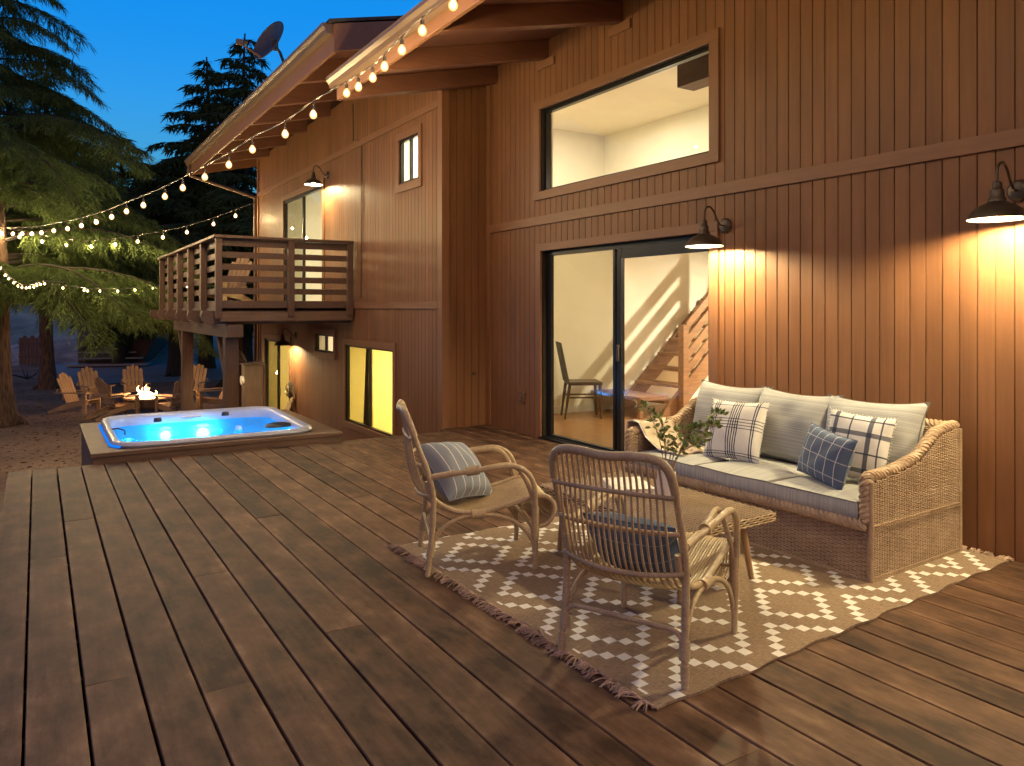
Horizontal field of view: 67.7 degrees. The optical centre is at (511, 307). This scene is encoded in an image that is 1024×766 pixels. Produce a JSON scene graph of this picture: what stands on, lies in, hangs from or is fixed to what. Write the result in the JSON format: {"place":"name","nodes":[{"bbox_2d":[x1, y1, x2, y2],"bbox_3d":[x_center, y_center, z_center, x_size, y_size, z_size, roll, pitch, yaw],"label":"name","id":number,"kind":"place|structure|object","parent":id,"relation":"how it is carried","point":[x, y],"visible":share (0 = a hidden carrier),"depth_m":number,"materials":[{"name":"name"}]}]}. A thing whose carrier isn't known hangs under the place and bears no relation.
{"place":"outdoors","nodes":[
{"label":"outdoors","id":0,"kind":"place"},
{"bbox_2d":[12,368,38,378],"bbox_3d":[-18.756,2.490,29.120,1.380,0.466,1.005,0,0,39],"label":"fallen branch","id":1,"kind":"object","parent":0,"point":[26,377],"visible":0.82,"depth_m":29.16,"materials":[{"name":"brown wood"}]},
{"bbox_2d":[10,201,125,344],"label":"hillside","id":2,"kind":"structure","parent":0,"point":[24,325],"depth_m":53.18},
{"bbox_2d":[0,365,222,512],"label":"ground","id":3,"kind":"structure","parent":0,"point":[45,441],"depth_m":18.01,"materials":[{"name":"soil"}]},
{"bbox_2d":[18,336,38,364],"bbox_3d":[-22.699,2.000,35.978,1.150,1.400,0.070,0,0,0],"label":"wooden fence","id":4,"kind":"object","parent":3,"relation":"on","point":[22,344],"visible":0.83,"depth_m":35.94,"materials":[{"name":"brown wood"}]},
{"bbox_2d":[48,372,100,413],"bbox_3d":[-11.498,2.222,20.090,1.160,1.056,0.760,0,0,6],"label":"yard chair","id":5,"kind":"object","parent":3,"relation":"on","point":[68,390],"visible":0.94,"depth_m":19.98,"materials":[{"name":"brown wood"}]},
{"bbox_2d":[8,134,152,366],"bbox_3d":[-17.670,-2.699,36.526,12.081,11.034,12.050,0,0,-32],"label":"cedar tree","id":6,"kind":"object","parent":3,"relation":"on","point":[122,352],"visible":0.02,"depth_m":35.73,"materials":[{"name":"green plant"}]},
{"bbox_2d":[2,61,176,389],"bbox_3d":[-15.707,-2.970,26.226,8.657,11.563,8.661,0,0,12],"label":"cedar tree","id":7,"kind":"object","parent":3,"relation":"on","point":[47,376],"visible":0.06,"depth_m":25.74,"materials":[{"name":"green plant"}]},
{"bbox_2d":[74,367,114,406],"bbox_3d":[-11.997,2.222,21.819,1.160,1.056,0.760,0,0,37],"label":"yard chair","id":8,"kind":"object","parent":3,"relation":"on","point":[87,379],"visible":0.63,"depth_m":21.88,"materials":[{"name":"brown wood"}]},
{"bbox_2d":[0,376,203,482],"bbox_3d":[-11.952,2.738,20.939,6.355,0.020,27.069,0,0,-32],"label":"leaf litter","id":9,"kind":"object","parent":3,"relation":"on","point":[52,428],"visible":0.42,"depth_m":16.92,"materials":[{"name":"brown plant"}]},
{"bbox_2d":[0,0,219,427],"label":"cedar tree","id":10,"kind":"object","parent":3,"relation":"on","point":[24,163],"visible":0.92,"depth_m":17.73,"materials":[{"name":"green plant"}]},
{"bbox_2d":[0,265,63,288],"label":"string light","id":11,"kind":"object","parent":10,"relation":"attached to","point":[5,274],"visible":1,"depth_m":12.64,"materials":[{"name":"glass"}]},
{"bbox_2d":[32,282,253,291],"bbox_3d":[-8.467,-0.527,18.483,0.988,0.416,7.776,0,0,10],"label":"string light","id":12,"kind":"object","parent":10,"relation":"attached to","point":[103,288],"visible":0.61,"depth_m":15.66,"materials":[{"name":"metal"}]},
{"bbox_2d":[0,84,341,235],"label":"string light","id":13,"kind":"object","parent":10,"relation":"hanging from","point":[252,148],"visible":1,"depth_m":10.11,"materials":[{"name":"glass"}]},
{"bbox_2d":[84,377,142,420],"bbox_3d":[-9.982,2.222,19.114,0.760,1.056,1.160,0,0,35],"label":"yard chair","id":14,"kind":"object","parent":3,"relation":"on","point":[105,395],"visible":0.98,"depth_m":19.00,"materials":[{"name":"brown wood"}]},
{"bbox_2d":[120,365,150,399],"bbox_3d":[-11.173,2.222,22.547,0.760,1.056,1.160,0,0,-33],"label":"yard chair","id":15,"kind":"object","parent":3,"relation":"on","point":[135,379],"visible":0.8,"depth_m":22.70,"materials":[{"name":"brown wood"}]},
{"bbox_2d":[123,386,171,411],"bbox_3d":[-9.438,2.367,19.891,1.240,0.777,1.240,0,0,-32],"label":"fire pit","id":16,"kind":"object","parent":3,"relation":"on","point":[147,400],"visible":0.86,"depth_m":19.62,"materials":[{"name":"metal"}]},
{"bbox_2d":[103,153,213,376],"bbox_3d":[-13.412,-1.733,30.834,9.655,9.101,9.681,0,0,-32],"label":"cedar tree","id":17,"kind":"object","parent":3,"relation":"on","point":[160,209],"visible":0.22,"depth_m":30.28,"materials":[{"name":"green plant"}]},
{"bbox_2d":[89,57,255,367],"bbox_3d":[-13.298,-4.347,34.563,10.521,14.330,10.743,0,0,-32],"label":"cedar tree","id":18,"kind":"object","parent":3,"relation":"on","point":[191,89],"visible":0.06,"depth_m":34.55,"materials":[{"name":"green plant"}]},
{"bbox_2d":[78,33,270,361],"bbox_3d":[-11.872,-4.527,32.723,12.260,14.690,11.866,0,0,-32],"label":"cedar tree","id":19,"kind":"object","parent":3,"relation":"on","point":[242,179],"visible":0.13,"depth_m":32.02,"materials":[{"name":"green plant"}]},
{"bbox_2d":[151,379,197,412],"bbox_3d":[-8.423,2.222,19.215,1.160,1.056,0.760,0,0,34],"label":"yard chair","id":20,"kind":"object","parent":3,"relation":"on","point":[174,402],"visible":0.56,"depth_m":19.03,"materials":[{"name":"brown wood"}]},
{"bbox_2d":[110,184,256,386],"bbox_3d":[-9.581,-0.784,27.709,9.650,7.204,10.308,0,0,-32],"label":"cedar tree","id":21,"kind":"object","parent":3,"relation":"on","point":[217,200],"visible":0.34,"depth_m":25.51,"materials":[{"name":"green plant"}]},
{"bbox_2d":[174,364,209,397],"bbox_3d":[-9.504,2.222,22.804,0.760,1.056,1.160,0,0,-1],"label":"yard chair","id":22,"kind":"object","parent":3,"relation":"on","point":[199,373],"visible":0.46,"depth_m":23.04,"materials":[{"name":"brown wood"}]},
{"bbox_2d":[193,387,222,409],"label":"yard chair","id":23,"kind":"object","parent":3,"relation":"on","point":[201,399],"visible":0.56,"depth_m":20.44,"materials":[{"name":"brown wood"}]},
{"bbox_2d":[285,397,292,409],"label":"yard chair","id":24,"kind":"object","parent":3,"relation":"on","point":[288,406],"visible":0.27,"depth_m":14.46,"materials":[{"name":"brown wood"}]},
{"bbox_2d":[0,425,1023,765],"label":"deck","id":25,"kind":"structure","parent":3,"relation":"on","point":[272,607],"depth_m":3.19,"materials":[{"name":"brown wood"}]},
{"bbox_2d":[79,406,342,470],"bbox_3d":[-3.459,1.995,8.641,2.420,1.510,2.192,0,0,-32],"label":"hot tub","id":26,"kind":"object","parent":25,"relation":"on","point":[128,437],"visible":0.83,"depth_m":8.51,"materials":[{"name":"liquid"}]},
{"bbox_2d":[235,425,241,433],"bbox_3d":[-3.141,1.413,8.765,0.080,0.125,0.080,0,0,-32],"label":"chlorine float","id":27,"kind":"object","parent":26,"relation":"on","point":[238,428],"visible":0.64,"depth_m":8.73,"materials":[{"name":"plastic"}]},
{"bbox_2d":[387,511,1014,711],"bbox_3d":[1.090,1.435,4.446,2.984,0.029,2.291,0,0,-32],"label":"rug","id":28,"kind":"object","parent":25,"relation":"on","point":[787,606],"visible":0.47,"depth_m":3.71,"materials":[{"name":"brown fabric"}]},
{"bbox_2d":[396,399,556,577],"bbox_3d":[-0.228,0.995,4.424,0.880,0.912,0.606,0,0,-11],"label":"rattan armchair","id":29,"kind":"object","parent":28,"relation":"on","point":[529,495],"visible":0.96,"depth_m":4.21,"materials":[{"name":"brown wicker"}]},
{"bbox_2d":[420,442,492,501],"bbox_3d":[-0.334,0.958,4.506,0.227,0.404,0.433,-47,-30,19],"label":"throw pillow","id":30,"kind":"object","parent":29,"relation":"on","point":[440,457],"visible":0.81,"depth_m":4.39,"materials":[{"name":"grey fabric"}]},
{"bbox_2d":[549,444,739,689],"bbox_3d":[0.589,0.995,3.274,0.606,0.912,0.880,0,0,34],"label":"rattan armchair","id":31,"kind":"object","parent":28,"relation":"on","point":[702,567],"visible":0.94,"depth_m":3.01,"materials":[{"name":"brown wicker"}]},
{"bbox_2d":[583,512,691,576],"bbox_3d":[0.521,0.994,3.209,0.423,0.304,0.180,0,36,34],"label":"throw pillow","id":32,"kind":"object","parent":31,"relation":"on","point":[674,546],"visible":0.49,"depth_m":3.12,"materials":[{"name":"grey fabric"}]},
{"bbox_2d":[539,471,775,602],"bbox_3d":[0.768,1.249,4.281,0.681,0.385,1.201,0,0,-33],"label":"coffee table","id":33,"kind":"object","parent":28,"relation":"on","point":[697,507],"visible":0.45,"depth_m":4.04,"materials":[{"name":"wicker"}]},
{"bbox_2d":[603,477,654,493],"bbox_3d":[0.674,1.040,4.460,0.242,0.034,0.310,0,0,-8],"label":"book","id":34,"kind":"object","parent":33,"relation":"on","point":[628,486],"visible":0.36,"depth_m":4.42,"materials":[{"name":"paper"}]},
{"bbox_2d":[634,399,728,500],"bbox_3d":[0.944,0.781,4.245,0.522,0.554,0.205,0,0,11],"label":"vase","id":35,"kind":"object","parent":33,"relation":"on","point":[695,441],"visible":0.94,"depth_m":4.23,"materials":[{"name":"ceramic"}]},
{"bbox_2d":[625,379,961,582],"bbox_3d":[1.738,1.000,5.046,0.983,0.901,1.913,0,0,-34],"label":"sofa","id":36,"kind":"object","parent":28,"relation":"on","point":[901,511],"visible":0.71,"depth_m":4.44,"materials":[{"name":"wicker"}]},
{"bbox_2d":[626,417,704,455],"bbox_3d":[1.147,0.923,5.541,0.394,0.200,0.535,0,0,-34],"label":"folded blanket","id":37,"kind":"object","parent":36,"relation":"on","point":[653,439],"visible":0.59,"depth_m":5.57,"materials":[{"name":"beige fabric"}]},
{"bbox_2d":[702,398,770,463],"bbox_3d":[1.517,0.829,5.182,0.160,0.441,0.460,28,-19,-36],"label":"throw pillow","id":38,"kind":"object","parent":36,"relation":"on","point":[738,434],"visible":0.89,"depth_m":5.10,"materials":[{"name":"white fabric"}]},
{"bbox_2d":[797,422,857,489],"bbox_3d":[1.844,0.871,4.484,0.141,0.314,0.453,16,2,-11],"label":"throw pillow","id":39,"kind":"object","parent":36,"relation":"on","point":[826,456],"visible":0.98,"depth_m":4.39,"materials":[{"name":"blue fabric"}]},
{"bbox_2d":[828,407,898,479],"bbox_3d":[2.036,0.819,4.500,0.401,0.422,0.145,5,-12,45],"label":"throw pillow","id":40,"kind":"object","parent":36,"relation":"on","point":[872,436],"visible":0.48,"depth_m":4.42,"materials":[{"name":"white fabric"}]},
{"bbox_2d":[149,0,1023,562],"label":"house","id":41,"kind":"structure","parent":3,"relation":"on","point":[489,212],"depth_m":7.66,"materials":[{"name":"brown wood"}]},
{"bbox_2d":[7,202,254,247],"bbox_3d":[-8.717,-1.841,17.160,6.086,1.000,0.238,0,0,8],"label":"string light","id":42,"kind":"object","parent":41,"relation":"hanging from","point":[137,241],"visible":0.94,"depth_m":17.11,"materials":[{"name":"glass"}]},
{"bbox_2d":[194,258,252,300],"bbox_3d":[-5.564,-0.529,15.057,0.760,1.056,1.160,0,0,23],"label":"yard chair","id":43,"kind":"object","parent":41,"relation":"on","point":[241,297],"visible":0.28,"depth_m":15.18,"materials":[{"name":"brown wood"}]},
{"bbox_2d":[236,21,283,61],"bbox_3d":[-3.608,-3.765,11.039,0.708,0.818,0.449,0,0,3],"label":"satellite dish","id":44,"kind":"object","parent":41,"relation":"attached to","point":[269,38],"visible":1,"depth_m":11.10,"materials":[{"name":"grey metal"}]},
{"bbox_2d":[266,339,288,409],"bbox_3d":[-4.759,1.690,15.560,0.052,2.078,1.848,0,0,-32],"label":"sliding door","id":45,"kind":"structure","parent":41,"relation":"in","point":[267,340],"depth_m":15.87,"materials":[{"name":"brown metal"}]},
{"bbox_2d":[274,328,296,345],"bbox_3d":[-4.256,0.534,14.312,0.397,0.329,0.298,0,0,-32],"label":"wall lamp","id":46,"kind":"object","parent":41,"relation":"attached to","point":[282,341],"visible":1,"depth_m":14.24,"materials":[{"name":"metal"}]},
{"bbox_2d":[285,381,294,398],"bbox_3d":[-4.242,1.580,14.578,0.076,0.350,0.555,0,0,-32],"label":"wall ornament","id":47,"kind":"object","parent":41,"relation":"attached to","point":[290,389],"depth_m":14.58,"materials":[{"name":"metal"}]},
{"bbox_2d":[285,186,321,300],"bbox_3d":[-3.845,-1.060,14.091,0.052,2.098,2.408,0,0,-32],"label":"sliding door","id":48,"kind":"structure","parent":41,"relation":"in","point":[303,196],"depth_m":14.09,"materials":[{"name":"brown metal"}]},
{"bbox_2d":[304,165,328,185],"bbox_3d":[-3.263,-2.215,12.716,0.397,0.329,0.298,0,0,-32],"label":"wall lamp","id":49,"kind":"object","parent":41,"relation":"attached to","point":[313,181],"visible":1,"depth_m":12.68,"materials":[{"name":"metal"}]},
{"bbox_2d":[316,334,332,352],"bbox_3d":[-3.158,0.600,12.988,0.052,0.298,0.968,0,0,-32],"label":"window","id":50,"kind":"structure","parent":41,"relation":"in","point":[317,335],"depth_m":13.00,"materials":[{"name":"brown metal"}]},
{"bbox_2d":[363,349,372,426],"bbox_3d":[-2.215,1.150,11.714,0.060,1.600,0.330,0,0,-32],"label":"curtain","id":51,"kind":"object","parent":41,"relation":"hanging from","point":[365,418],"visible":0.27,"depth_m":11.69,"materials":[{"name":"fabric"}]},
{"bbox_2d":[346,345,391,435],"bbox_3d":[-2.099,1.180,11.285,0.052,1.198,1.898,0,0,-32],"label":"window","id":52,"kind":"structure","parent":41,"relation":"in","point":[369,425],"depth_m":11.28,"materials":[{"name":"brown metal"}]},
{"bbox_2d":[342,0,456,96],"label":"string light","id":53,"kind":"object","parent":41,"relation":"attached to","point":[422,29],"visible":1,"depth_m":6.34,"materials":[{"name":"glass"}]},
{"bbox_2d":[400,133,417,183],"bbox_3d":[-1.324,-1.955,10.042,0.052,0.588,0.618,0,0,-32],"label":"window","id":54,"kind":"structure","parent":41,"relation":"in","point":[411,139],"depth_m":10.04,"materials":[{"name":"brown metal"}]},
{"bbox_2d":[556,341,602,418],"bbox_3d":[0.886,0.951,10.145,0.571,1.002,0.440,0,0,-4],"label":"dining chair","id":55,"kind":"object","parent":41,"relation":"on","point":[575,382],"visible":1,"depth_m":9.97,"materials":[{"name":"brown wood"}]},
{"bbox_2d":[538,235,708,451],"bbox_3d":[1.031,0.410,7.450,0.145,2.078,2.560,0,0,-32],"label":"sliding door","id":56,"kind":"structure","parent":41,"relation":"in","point":[676,245],"depth_m":7.51,"materials":[{"name":"brown metal"}]},
{"bbox_2d":[545,47,708,189],"bbox_3d":[1.059,-1.755,7.485,0.060,0.908,2.528,0,0,-32],"label":"window","id":57,"kind":"structure","parent":41,"relation":"in","point":[705,51],"depth_m":7.71,"materials":[{"name":"brown metal"}]},
{"bbox_2d":[685,206,731,247],"bbox_3d":[1.575,-0.655,6.116,0.397,0.329,0.298,0,0,-32],"label":"wall lamp","id":58,"kind":"object","parent":41,"relation":"attached to","point":[704,238],"visible":1,"depth_m":6.07,"materials":[{"name":"metal"}]},
{"bbox_2d":[966,161,1023,221],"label":"wall lamp","id":59,"kind":"object","parent":41,"relation":"attached to","point":[997,207],"visible":1,"depth_m":4.21,"materials":[{"name":"metal"}]},
{"bbox_2d":[11,333,253,364],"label":"bank","id":60,"kind":"structure","parent":0,"point":[65,352],"depth_m":39.20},
{"bbox_2d":[65,304,167,366],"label":"shed","id":61,"kind":"structure","parent":60,"relation":"on","point":[141,352],"depth_m":36.17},
{"bbox_2d":[78,304,113,360],"bbox_3d":[-19.493,0.935,36.073,1.860,3.130,0.017,0,0,-14],"label":"door","id":62,"kind":"structure","parent":61,"relation":"in","point":[105,354],"depth_m":35.97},
{"bbox_2d":[55,360,253,383],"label":"driveway","id":63,"kind":"structure","parent":0,"point":[154,372],"depth_m":32.38,"materials":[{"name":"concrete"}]},
{"bbox_2d":[0,0,421,193],"label":"sky","id":64,"kind":"structure","parent":0,"point":[145,49],"materials":[{"name":"blue"}]},
{"bbox_2d":[591,292,707,418],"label":"staircase","id":65,"kind":"structure","parent":0,"point":[687,385],"depth_m":10.43,"materials":[{"name":"brown wood"}]}
]}

